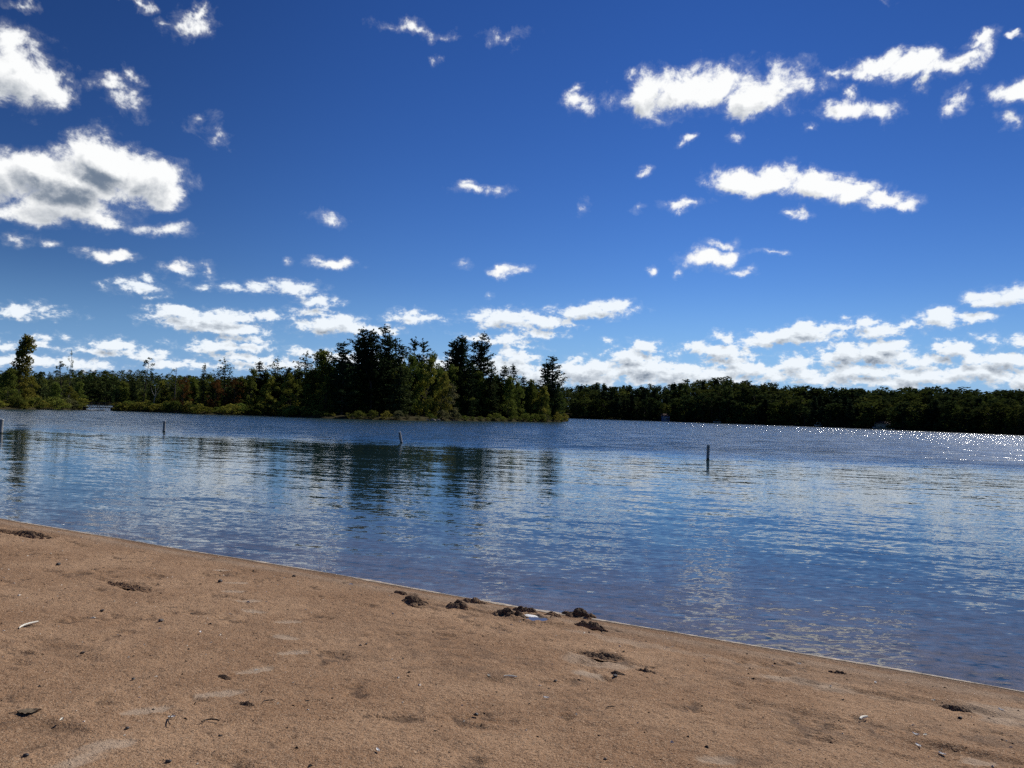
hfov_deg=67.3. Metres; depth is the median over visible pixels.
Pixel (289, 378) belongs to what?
broadleaf tree
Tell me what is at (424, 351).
pine tree
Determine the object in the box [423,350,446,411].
maple tree
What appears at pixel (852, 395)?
spruce
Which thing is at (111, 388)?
round tree
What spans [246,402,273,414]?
shrub
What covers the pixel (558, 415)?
shrub
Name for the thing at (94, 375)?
egg tree
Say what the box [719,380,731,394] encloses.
round tree
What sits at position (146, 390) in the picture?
understorey tree
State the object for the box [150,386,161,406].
understorey tree
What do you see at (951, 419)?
green tree
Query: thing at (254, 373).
broadleaf tree
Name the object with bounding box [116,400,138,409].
shrub
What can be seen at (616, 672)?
sand heap
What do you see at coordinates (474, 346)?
pine tree
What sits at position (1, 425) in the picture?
marker post
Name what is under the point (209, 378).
broadleaf tree
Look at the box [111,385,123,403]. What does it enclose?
understorey tree
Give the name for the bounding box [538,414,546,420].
shrub
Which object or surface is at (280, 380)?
understorey tree
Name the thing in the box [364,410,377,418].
shrub
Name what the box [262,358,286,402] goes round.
pine tree
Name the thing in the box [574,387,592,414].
bushy tree
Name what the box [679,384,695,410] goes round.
green tree
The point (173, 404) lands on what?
shrub
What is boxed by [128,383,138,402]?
understorey tree
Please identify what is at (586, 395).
green tree
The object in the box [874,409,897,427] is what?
bushy tree
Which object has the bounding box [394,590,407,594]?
sand heap
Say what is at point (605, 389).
spruce
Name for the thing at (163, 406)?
shrub
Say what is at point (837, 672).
sand heap
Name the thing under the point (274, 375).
understorey tree
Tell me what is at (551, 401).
understorey tree
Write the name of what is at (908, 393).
green tree
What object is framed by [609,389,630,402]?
green tree
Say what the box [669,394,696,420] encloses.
round tree
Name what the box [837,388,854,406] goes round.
egg tree
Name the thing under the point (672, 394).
pine
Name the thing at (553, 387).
pine tree
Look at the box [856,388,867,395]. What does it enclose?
egg tree
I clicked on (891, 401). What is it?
round tree
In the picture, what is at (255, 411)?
shrub
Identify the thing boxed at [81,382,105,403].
bushy tree
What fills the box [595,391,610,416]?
pine
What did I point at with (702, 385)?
spruce
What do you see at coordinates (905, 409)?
round tree
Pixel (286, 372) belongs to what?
understorey tree
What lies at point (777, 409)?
green tree
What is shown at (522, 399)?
understorey tree
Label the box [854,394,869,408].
egg tree
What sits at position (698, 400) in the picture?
green tree
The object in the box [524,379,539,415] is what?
broadleaf tree
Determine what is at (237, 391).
red tree
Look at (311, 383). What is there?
broadleaf tree
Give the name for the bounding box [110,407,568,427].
wooded point
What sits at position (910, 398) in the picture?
green tree
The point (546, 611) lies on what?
waterline froth
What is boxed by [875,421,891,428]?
boathouse
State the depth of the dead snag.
160.77 m
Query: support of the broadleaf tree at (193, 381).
on the wooded point
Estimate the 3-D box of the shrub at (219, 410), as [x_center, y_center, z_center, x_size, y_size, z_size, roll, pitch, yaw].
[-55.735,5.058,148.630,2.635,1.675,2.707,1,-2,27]
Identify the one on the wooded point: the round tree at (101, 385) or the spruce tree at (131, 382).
the spruce tree at (131, 382)
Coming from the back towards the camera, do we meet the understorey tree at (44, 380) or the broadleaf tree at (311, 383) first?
the understorey tree at (44, 380)
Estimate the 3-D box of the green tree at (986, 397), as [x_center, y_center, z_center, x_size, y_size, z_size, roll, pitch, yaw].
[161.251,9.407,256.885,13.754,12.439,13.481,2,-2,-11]
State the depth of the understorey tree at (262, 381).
163.16 m
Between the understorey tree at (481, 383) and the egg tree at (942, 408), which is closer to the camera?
the understorey tree at (481, 383)
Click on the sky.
(635, 193)
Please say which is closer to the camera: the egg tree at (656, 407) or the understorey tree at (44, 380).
the understorey tree at (44, 380)
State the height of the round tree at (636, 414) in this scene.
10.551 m
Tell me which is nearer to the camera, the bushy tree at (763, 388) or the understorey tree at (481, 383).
the understorey tree at (481, 383)
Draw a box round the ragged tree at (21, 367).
[1,334,37,402]
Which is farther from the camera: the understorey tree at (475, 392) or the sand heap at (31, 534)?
the understorey tree at (475, 392)
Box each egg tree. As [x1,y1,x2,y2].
[83,374,94,395]
[86,373,100,382]
[586,392,600,415]
[607,387,622,405]
[629,397,640,413]
[646,397,658,417]
[653,401,662,419]
[712,386,735,418]
[806,389,830,419]
[820,403,838,426]
[822,387,836,395]
[823,403,843,426]
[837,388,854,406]
[853,401,873,427]
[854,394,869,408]
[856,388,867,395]
[868,392,886,404]
[914,394,935,416]
[932,399,961,430]
[934,403,950,430]
[969,406,988,430]
[1011,405,1023,434]
[1014,392,1023,404]
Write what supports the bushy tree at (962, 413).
on the hill
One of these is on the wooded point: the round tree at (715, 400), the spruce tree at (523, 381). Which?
the spruce tree at (523, 381)
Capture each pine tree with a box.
[212,358,236,403]
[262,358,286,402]
[288,350,316,398]
[322,341,360,413]
[323,359,337,390]
[344,327,371,401]
[352,329,390,412]
[369,324,404,413]
[386,337,409,403]
[403,336,423,391]
[415,338,432,397]
[439,341,458,401]
[445,335,475,406]
[456,362,480,416]
[467,338,486,400]
[469,331,500,414]
[537,355,567,413]
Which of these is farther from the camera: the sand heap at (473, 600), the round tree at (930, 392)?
the round tree at (930, 392)
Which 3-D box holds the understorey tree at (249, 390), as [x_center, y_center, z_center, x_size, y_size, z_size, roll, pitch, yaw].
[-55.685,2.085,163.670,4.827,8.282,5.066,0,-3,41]
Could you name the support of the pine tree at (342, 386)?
on the wooded point
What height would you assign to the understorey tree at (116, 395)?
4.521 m
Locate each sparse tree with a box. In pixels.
[137,357,154,401]
[146,370,157,400]
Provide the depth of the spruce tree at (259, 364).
163.76 m
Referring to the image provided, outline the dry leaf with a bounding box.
[10,708,40,713]
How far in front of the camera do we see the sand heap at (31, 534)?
10.93 m
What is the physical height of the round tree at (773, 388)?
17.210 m
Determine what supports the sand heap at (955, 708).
on the beach
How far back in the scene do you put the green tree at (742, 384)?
388.92 m
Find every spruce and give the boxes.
[603,386,608,414]
[624,394,638,419]
[638,392,649,418]
[675,384,684,407]
[699,382,705,399]
[711,379,721,395]
[756,398,770,423]
[806,396,820,425]
[811,394,826,422]
[848,392,855,401]
[971,397,988,422]
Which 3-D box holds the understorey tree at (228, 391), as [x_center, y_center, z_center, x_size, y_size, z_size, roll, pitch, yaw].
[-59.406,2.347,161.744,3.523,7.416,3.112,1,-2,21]
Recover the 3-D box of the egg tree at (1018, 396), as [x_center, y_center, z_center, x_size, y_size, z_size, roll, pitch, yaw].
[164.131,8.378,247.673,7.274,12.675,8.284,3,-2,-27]
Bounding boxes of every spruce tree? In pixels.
[33,371,48,401]
[128,377,138,400]
[195,363,212,408]
[245,358,273,404]
[383,344,415,414]
[479,370,502,416]
[495,365,517,416]
[506,363,526,415]
[518,374,531,413]
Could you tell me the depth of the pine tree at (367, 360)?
152.02 m
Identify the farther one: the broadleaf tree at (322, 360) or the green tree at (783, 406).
the green tree at (783, 406)
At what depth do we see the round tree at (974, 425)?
238.17 m
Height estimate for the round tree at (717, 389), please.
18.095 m
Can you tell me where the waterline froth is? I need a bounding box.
[0,518,1023,691]
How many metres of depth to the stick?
6.06 m
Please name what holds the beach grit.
on the beach
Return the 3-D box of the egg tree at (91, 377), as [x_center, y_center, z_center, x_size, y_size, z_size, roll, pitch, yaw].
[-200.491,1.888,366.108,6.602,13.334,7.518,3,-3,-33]
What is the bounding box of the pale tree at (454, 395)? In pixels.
[442,383,461,418]
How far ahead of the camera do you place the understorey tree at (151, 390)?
167.01 m
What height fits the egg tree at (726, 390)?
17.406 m
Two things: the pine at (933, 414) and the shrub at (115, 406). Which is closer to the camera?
the shrub at (115, 406)
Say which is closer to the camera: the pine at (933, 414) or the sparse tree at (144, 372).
the sparse tree at (144, 372)
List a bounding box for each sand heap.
[7,530,53,538]
[107,581,154,591]
[218,674,231,679]
[239,701,254,707]
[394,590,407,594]
[401,595,432,606]
[446,599,468,609]
[461,597,488,604]
[489,607,528,617]
[512,606,536,612]
[544,611,561,617]
[562,608,596,619]
[574,620,608,630]
[577,651,623,661]
[611,671,625,674]
[635,667,656,673]
[828,670,851,674]
[938,704,972,712]
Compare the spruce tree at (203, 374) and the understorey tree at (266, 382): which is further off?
the understorey tree at (266, 382)
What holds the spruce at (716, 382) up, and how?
on the hill
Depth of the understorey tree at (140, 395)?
167.47 m
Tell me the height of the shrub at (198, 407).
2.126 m
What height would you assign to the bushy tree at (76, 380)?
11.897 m
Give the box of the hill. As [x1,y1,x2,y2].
[37,377,1023,445]
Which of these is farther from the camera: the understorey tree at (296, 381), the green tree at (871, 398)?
the green tree at (871, 398)
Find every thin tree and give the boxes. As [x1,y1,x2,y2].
[158,375,176,400]
[165,369,184,399]
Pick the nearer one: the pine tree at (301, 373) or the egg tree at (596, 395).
the pine tree at (301, 373)
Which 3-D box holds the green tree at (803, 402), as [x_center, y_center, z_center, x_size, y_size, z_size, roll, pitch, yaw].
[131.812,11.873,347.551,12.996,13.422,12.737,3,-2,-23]
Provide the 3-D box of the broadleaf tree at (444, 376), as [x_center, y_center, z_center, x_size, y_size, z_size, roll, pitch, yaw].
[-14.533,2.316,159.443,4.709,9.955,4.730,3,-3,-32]
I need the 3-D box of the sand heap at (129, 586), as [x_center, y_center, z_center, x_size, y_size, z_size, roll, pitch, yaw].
[-3.939,2.044,7.835,0.897,0.039,0.159,0,-3,30]
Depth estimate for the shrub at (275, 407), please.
151.99 m
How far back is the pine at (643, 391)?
435.20 m
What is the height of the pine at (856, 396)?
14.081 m
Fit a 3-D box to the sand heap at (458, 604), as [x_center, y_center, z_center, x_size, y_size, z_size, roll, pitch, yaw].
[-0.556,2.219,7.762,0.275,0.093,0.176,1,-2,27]
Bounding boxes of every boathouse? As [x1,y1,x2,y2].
[661,414,669,421]
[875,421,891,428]
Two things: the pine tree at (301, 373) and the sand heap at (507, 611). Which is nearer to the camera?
the sand heap at (507, 611)
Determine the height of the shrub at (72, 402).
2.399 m
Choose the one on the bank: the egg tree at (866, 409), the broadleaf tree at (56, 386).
the broadleaf tree at (56, 386)
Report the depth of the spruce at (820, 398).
336.72 m
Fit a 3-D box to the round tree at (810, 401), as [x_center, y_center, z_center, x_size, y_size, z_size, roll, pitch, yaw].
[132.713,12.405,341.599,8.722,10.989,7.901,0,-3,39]
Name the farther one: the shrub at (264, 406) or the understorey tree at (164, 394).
the understorey tree at (164, 394)
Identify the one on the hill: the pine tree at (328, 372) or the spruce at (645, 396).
the spruce at (645, 396)
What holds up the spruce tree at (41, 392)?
on the bank
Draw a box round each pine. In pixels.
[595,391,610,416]
[632,390,641,410]
[634,388,650,414]
[647,389,662,413]
[660,395,671,413]
[664,391,679,413]
[800,388,823,413]
[824,398,842,424]
[829,391,846,402]
[848,392,863,408]
[923,399,945,428]
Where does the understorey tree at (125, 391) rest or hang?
on the wooded point
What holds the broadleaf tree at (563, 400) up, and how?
on the wooded point
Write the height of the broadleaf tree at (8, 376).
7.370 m
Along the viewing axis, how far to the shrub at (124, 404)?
158.62 m
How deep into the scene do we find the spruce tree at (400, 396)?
150.33 m
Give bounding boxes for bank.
[0,404,84,415]
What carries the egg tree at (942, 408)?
on the hill
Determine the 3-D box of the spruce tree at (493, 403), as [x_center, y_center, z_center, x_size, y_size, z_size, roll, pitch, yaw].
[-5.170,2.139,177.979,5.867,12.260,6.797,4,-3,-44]
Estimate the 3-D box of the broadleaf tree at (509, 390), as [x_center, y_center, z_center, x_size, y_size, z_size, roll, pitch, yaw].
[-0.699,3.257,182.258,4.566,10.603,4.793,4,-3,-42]
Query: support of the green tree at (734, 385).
on the hill
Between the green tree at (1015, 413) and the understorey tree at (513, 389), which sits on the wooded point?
the understorey tree at (513, 389)
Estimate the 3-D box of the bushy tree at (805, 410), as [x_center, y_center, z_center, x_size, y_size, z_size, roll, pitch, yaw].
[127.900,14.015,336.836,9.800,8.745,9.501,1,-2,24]
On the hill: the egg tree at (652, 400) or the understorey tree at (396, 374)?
the egg tree at (652, 400)
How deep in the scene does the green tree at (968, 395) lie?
299.01 m
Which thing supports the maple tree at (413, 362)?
on the wooded point
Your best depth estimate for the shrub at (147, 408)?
158.40 m
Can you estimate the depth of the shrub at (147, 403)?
159.04 m
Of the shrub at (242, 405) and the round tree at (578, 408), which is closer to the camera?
the shrub at (242, 405)
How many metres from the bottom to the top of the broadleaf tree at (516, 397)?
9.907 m
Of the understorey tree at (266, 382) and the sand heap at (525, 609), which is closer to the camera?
the sand heap at (525, 609)
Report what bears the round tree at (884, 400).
on the hill
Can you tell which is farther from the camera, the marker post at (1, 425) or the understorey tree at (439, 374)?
the understorey tree at (439, 374)
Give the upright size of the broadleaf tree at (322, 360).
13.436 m
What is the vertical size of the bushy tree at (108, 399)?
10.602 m
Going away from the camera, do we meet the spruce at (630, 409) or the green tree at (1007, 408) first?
the green tree at (1007, 408)
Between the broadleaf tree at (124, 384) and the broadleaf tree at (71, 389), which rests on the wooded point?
the broadleaf tree at (124, 384)
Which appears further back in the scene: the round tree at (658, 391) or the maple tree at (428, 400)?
the round tree at (658, 391)
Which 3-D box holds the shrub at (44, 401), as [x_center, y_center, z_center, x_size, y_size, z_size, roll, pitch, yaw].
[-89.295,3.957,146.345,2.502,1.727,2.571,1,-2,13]
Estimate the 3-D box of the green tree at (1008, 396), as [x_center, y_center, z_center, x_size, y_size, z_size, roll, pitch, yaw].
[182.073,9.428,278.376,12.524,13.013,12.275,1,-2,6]
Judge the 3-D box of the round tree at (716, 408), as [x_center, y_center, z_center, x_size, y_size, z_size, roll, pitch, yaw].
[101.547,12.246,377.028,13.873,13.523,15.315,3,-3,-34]
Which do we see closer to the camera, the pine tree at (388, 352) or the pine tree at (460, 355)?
the pine tree at (388, 352)
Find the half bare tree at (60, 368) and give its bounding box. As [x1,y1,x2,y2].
[49,361,73,398]
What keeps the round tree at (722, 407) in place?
on the hill
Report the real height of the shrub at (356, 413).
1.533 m
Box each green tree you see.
[72,371,85,379]
[99,371,116,381]
[100,374,120,388]
[572,392,587,415]
[574,397,597,417]
[575,391,600,416]
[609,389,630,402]
[657,403,670,418]
[665,399,689,420]
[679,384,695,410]
[693,390,710,417]
[699,382,713,389]
[723,383,738,412]
[724,390,744,420]
[729,383,755,414]
[738,403,762,423]
[766,399,794,424]
[774,397,796,420]
[775,387,808,400]
[778,397,798,423]
[789,395,812,422]
[854,395,888,425]
[854,399,888,427]
[867,408,886,426]
[885,410,903,427]
[886,403,897,417]
[893,392,915,406]
[897,394,930,425]
[903,390,933,403]
[906,401,941,429]
[940,404,973,430]
[957,394,975,399]
[975,393,1009,421]
[975,399,997,418]
[979,402,1009,433]
[987,404,1020,431]
[1002,393,1014,398]
[1004,406,1023,432]
[1009,402,1022,414]
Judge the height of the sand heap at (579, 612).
0.104 m
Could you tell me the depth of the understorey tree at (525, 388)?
191.79 m
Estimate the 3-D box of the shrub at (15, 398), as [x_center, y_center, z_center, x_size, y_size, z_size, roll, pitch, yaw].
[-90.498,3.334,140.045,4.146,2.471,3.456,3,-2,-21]
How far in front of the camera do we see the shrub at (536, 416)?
184.75 m
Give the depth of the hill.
326.68 m
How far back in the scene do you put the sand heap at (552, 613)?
7.56 m
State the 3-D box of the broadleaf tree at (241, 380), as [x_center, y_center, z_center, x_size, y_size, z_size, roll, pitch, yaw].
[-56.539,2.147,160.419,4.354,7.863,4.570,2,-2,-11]
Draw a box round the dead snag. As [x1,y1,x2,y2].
[66,349,73,397]
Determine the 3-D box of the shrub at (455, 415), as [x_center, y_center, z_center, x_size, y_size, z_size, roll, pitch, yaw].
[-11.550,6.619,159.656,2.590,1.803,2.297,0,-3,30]
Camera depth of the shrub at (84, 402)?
158.63 m
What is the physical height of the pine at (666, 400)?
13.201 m
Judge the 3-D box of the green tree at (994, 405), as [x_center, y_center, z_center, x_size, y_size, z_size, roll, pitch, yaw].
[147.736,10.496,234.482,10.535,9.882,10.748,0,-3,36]
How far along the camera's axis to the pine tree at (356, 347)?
157.49 m
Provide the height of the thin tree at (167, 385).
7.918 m
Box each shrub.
[3,396,27,408]
[24,396,39,407]
[28,397,45,407]
[37,400,48,407]
[43,397,71,409]
[59,398,78,408]
[68,401,83,407]
[69,398,89,408]
[111,402,123,410]
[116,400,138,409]
[119,403,128,410]
[125,403,138,409]
[130,402,146,409]
[139,400,152,409]
[142,403,158,410]
[148,404,159,410]
[160,401,171,410]
[163,401,181,410]
[178,401,192,411]
[179,404,187,411]
[188,404,200,412]
[191,403,205,412]
[199,406,209,412]
[217,406,231,413]
[222,403,244,414]
[230,403,246,412]
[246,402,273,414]
[249,406,263,413]
[266,405,278,414]
[350,410,364,418]
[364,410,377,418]
[380,410,393,418]
[393,410,403,419]
[427,414,436,419]
[437,410,449,419]
[450,412,461,419]
[487,413,502,420]
[519,413,534,421]
[527,413,539,420]
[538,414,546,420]
[549,411,562,420]
[561,413,568,420]
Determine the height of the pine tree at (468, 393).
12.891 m
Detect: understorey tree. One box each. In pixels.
[38,378,50,398]
[44,381,54,397]
[58,379,71,402]
[74,381,87,401]
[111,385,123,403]
[113,389,121,404]
[119,387,130,404]
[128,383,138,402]
[137,389,147,406]
[145,382,154,398]
[147,385,154,405]
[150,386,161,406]
[156,385,168,403]
[165,381,179,407]
[180,383,192,403]
[190,385,197,404]
[195,380,209,405]
[207,383,219,406]
[209,385,222,406]
[221,379,233,405]
[245,375,256,408]
[254,374,264,403]
[262,372,270,403]
[269,373,280,410]
[269,374,285,406]
[278,369,298,406]
[289,369,303,408]
[296,372,309,407]
[389,360,405,413]
[408,367,420,413]
[411,361,434,414]
[418,368,435,414]
[431,368,451,415]
[445,364,463,414]
[450,370,465,415]
[454,370,475,415]
[467,371,491,416]
[469,369,481,415]
[480,374,504,416]
[504,385,520,416]
[515,386,527,416]
[520,386,532,416]
[544,391,557,415]
[549,395,555,418]
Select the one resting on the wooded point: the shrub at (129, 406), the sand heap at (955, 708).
the shrub at (129, 406)
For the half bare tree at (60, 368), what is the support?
on the bank
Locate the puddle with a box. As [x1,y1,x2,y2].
[526,616,547,620]
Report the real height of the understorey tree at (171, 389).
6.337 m
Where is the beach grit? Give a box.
[0,526,1018,766]
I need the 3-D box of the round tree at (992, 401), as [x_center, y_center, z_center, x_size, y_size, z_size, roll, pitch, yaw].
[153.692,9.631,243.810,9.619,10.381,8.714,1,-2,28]
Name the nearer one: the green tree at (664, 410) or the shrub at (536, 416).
the shrub at (536, 416)
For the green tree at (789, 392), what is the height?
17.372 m
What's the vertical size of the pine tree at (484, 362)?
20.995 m
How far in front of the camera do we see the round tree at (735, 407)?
367.30 m
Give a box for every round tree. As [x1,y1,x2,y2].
[77,379,98,403]
[89,380,107,403]
[95,383,115,403]
[98,377,116,401]
[569,398,583,417]
[613,393,629,417]
[628,400,646,419]
[647,387,668,409]
[653,389,673,405]
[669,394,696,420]
[689,386,699,398]
[698,392,721,421]
[706,395,734,421]
[709,385,727,418]
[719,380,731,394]
[719,394,734,421]
[728,400,743,422]
[737,387,768,418]
[747,403,764,423]
[757,385,791,400]
[759,394,784,419]
[768,393,791,421]
[805,400,814,421]
[874,398,894,423]
[877,390,899,406]
[884,394,904,422]
[896,401,919,428]
[924,389,941,402]
[940,390,965,404]
[971,404,1004,432]
[982,399,999,429]
[996,390,1019,398]
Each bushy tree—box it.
[68,377,88,396]
[73,385,90,397]
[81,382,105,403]
[103,384,119,402]
[106,377,123,398]
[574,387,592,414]
[688,392,713,421]
[734,385,751,415]
[757,385,778,413]
[787,400,803,424]
[793,406,810,424]
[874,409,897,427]
[886,401,913,428]
[950,406,981,431]
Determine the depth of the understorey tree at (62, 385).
175.48 m
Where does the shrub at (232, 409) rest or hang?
on the wooded point
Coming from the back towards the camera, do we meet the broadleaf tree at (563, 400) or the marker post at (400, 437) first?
the broadleaf tree at (563, 400)
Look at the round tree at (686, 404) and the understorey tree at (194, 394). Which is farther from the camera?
the round tree at (686, 404)
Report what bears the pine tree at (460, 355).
on the wooded point
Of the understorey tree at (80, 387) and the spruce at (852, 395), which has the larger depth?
the spruce at (852, 395)
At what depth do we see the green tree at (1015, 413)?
223.82 m
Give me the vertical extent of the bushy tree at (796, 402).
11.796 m
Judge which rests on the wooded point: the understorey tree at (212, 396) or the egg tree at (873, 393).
the understorey tree at (212, 396)
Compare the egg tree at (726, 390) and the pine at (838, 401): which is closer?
the pine at (838, 401)
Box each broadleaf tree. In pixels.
[0,367,21,404]
[20,375,41,404]
[48,382,62,404]
[66,386,78,401]
[114,381,129,401]
[151,380,171,406]
[187,376,199,402]
[199,372,219,405]
[230,376,248,407]
[239,367,260,406]
[258,375,279,411]
[277,373,299,408]
[297,369,323,411]
[302,349,338,412]
[432,371,452,416]
[498,375,517,418]
[511,380,525,415]
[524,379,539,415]
[531,386,549,417]
[536,391,551,419]
[557,387,565,412]
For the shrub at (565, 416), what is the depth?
208.56 m
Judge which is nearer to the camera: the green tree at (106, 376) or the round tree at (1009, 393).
the round tree at (1009, 393)
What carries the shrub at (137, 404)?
on the wooded point
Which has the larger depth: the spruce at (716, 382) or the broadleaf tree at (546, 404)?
the spruce at (716, 382)
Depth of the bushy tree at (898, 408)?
280.66 m
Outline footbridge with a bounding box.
[79,402,115,414]
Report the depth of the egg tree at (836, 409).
317.30 m
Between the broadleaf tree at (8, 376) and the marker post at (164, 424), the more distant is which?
the broadleaf tree at (8, 376)
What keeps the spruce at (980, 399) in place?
on the hill
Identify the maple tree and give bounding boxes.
[402,353,423,414]
[413,357,438,415]
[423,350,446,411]
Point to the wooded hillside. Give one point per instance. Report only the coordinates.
(129, 376)
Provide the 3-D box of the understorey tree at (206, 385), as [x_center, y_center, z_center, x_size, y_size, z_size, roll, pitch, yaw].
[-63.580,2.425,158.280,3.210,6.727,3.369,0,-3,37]
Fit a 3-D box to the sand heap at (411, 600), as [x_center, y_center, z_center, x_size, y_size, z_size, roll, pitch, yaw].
[-0.998,2.200,7.830,0.406,0.093,0.216,1,-2,24]
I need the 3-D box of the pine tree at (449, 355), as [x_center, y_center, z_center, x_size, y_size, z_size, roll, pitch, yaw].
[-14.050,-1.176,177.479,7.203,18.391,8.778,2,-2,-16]
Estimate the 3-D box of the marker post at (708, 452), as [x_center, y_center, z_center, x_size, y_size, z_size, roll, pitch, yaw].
[9.618,4.250,37.823,0.153,2.533,0.153,2,-2,0]
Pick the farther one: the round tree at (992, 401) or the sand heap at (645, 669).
the round tree at (992, 401)
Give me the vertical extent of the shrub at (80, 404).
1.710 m
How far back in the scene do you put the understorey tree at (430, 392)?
162.24 m
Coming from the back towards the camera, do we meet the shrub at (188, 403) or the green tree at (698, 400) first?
the green tree at (698, 400)
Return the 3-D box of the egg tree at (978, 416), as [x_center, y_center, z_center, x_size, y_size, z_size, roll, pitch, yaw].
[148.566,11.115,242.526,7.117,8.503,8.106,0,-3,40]
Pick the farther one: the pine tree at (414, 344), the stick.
the pine tree at (414, 344)
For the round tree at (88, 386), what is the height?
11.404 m
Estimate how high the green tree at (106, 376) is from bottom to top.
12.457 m
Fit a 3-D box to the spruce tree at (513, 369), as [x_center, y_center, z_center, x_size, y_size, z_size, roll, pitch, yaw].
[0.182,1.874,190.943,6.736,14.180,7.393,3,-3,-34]
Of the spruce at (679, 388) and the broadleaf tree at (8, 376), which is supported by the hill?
the spruce at (679, 388)
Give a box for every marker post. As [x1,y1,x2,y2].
[0,419,3,433]
[162,421,165,433]
[398,432,402,442]
[706,445,709,477]
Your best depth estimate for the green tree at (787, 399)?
356.14 m
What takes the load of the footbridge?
on the wooded point
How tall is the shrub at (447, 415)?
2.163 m
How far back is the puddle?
7.38 m
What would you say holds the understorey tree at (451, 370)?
on the wooded point
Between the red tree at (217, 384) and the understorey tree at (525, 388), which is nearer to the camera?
the red tree at (217, 384)
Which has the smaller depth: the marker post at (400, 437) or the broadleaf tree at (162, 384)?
the marker post at (400, 437)
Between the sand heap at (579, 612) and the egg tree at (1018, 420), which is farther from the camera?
the egg tree at (1018, 420)
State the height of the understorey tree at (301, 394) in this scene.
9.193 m
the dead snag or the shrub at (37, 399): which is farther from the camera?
the dead snag
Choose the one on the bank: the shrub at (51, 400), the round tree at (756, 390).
the shrub at (51, 400)
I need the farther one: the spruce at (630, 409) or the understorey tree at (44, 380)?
the spruce at (630, 409)
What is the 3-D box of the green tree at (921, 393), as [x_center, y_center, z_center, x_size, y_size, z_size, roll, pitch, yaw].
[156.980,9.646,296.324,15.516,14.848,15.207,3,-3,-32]
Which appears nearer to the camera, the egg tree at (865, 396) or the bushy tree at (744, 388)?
the egg tree at (865, 396)
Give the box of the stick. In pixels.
[18,621,38,628]
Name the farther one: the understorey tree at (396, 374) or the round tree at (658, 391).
the round tree at (658, 391)
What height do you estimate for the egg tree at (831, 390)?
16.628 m
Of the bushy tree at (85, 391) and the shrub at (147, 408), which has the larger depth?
the bushy tree at (85, 391)
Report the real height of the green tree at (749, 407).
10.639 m
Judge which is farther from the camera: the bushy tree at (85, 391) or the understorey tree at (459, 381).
the bushy tree at (85, 391)
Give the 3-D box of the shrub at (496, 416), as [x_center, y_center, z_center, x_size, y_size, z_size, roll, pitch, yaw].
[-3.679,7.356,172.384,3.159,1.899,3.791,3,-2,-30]
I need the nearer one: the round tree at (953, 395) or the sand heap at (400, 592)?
the sand heap at (400, 592)
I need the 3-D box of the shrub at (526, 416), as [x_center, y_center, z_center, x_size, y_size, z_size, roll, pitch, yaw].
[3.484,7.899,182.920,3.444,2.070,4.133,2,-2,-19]
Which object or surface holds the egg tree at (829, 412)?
on the hill
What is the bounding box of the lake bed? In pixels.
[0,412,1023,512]
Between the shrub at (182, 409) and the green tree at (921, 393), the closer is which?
the shrub at (182, 409)
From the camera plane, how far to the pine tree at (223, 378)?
158.86 m
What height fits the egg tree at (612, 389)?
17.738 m
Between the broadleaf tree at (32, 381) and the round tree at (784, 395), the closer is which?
the broadleaf tree at (32, 381)
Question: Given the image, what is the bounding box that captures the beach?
[0,468,1023,767]
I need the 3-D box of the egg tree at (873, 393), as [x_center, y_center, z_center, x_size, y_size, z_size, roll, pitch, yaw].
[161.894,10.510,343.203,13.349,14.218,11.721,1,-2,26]
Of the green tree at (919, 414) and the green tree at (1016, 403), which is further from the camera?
the green tree at (919, 414)
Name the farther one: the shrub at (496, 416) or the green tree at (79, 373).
the green tree at (79, 373)
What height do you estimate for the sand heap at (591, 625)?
0.064 m
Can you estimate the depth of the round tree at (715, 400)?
378.81 m
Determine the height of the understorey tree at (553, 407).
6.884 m
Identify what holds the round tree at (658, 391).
on the hill
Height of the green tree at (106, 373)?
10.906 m
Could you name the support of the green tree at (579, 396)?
on the hill
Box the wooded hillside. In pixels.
[0,369,1023,425]
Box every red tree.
[172,376,192,408]
[206,378,227,409]
[222,377,245,406]
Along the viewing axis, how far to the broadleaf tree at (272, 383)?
159.30 m
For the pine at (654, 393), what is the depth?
430.53 m
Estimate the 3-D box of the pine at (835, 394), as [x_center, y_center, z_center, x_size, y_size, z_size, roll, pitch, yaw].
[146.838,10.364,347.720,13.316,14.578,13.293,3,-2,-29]
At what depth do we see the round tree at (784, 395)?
361.32 m
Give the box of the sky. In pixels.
[0,0,1023,395]
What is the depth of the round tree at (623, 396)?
422.79 m
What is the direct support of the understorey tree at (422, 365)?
on the wooded point
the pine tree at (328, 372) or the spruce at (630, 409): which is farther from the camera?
the spruce at (630, 409)
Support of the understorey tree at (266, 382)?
on the wooded point
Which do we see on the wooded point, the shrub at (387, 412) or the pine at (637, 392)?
the shrub at (387, 412)
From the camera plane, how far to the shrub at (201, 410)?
146.41 m
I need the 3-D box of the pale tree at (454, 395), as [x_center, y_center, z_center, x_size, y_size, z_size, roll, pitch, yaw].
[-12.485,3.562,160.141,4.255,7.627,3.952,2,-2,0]
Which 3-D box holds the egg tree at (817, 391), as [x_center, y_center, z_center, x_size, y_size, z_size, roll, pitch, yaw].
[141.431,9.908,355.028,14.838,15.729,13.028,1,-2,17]
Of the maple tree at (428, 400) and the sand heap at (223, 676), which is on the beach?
the sand heap at (223, 676)
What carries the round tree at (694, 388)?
on the hill
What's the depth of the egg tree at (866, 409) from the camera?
301.28 m
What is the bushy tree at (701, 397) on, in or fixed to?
on the hill

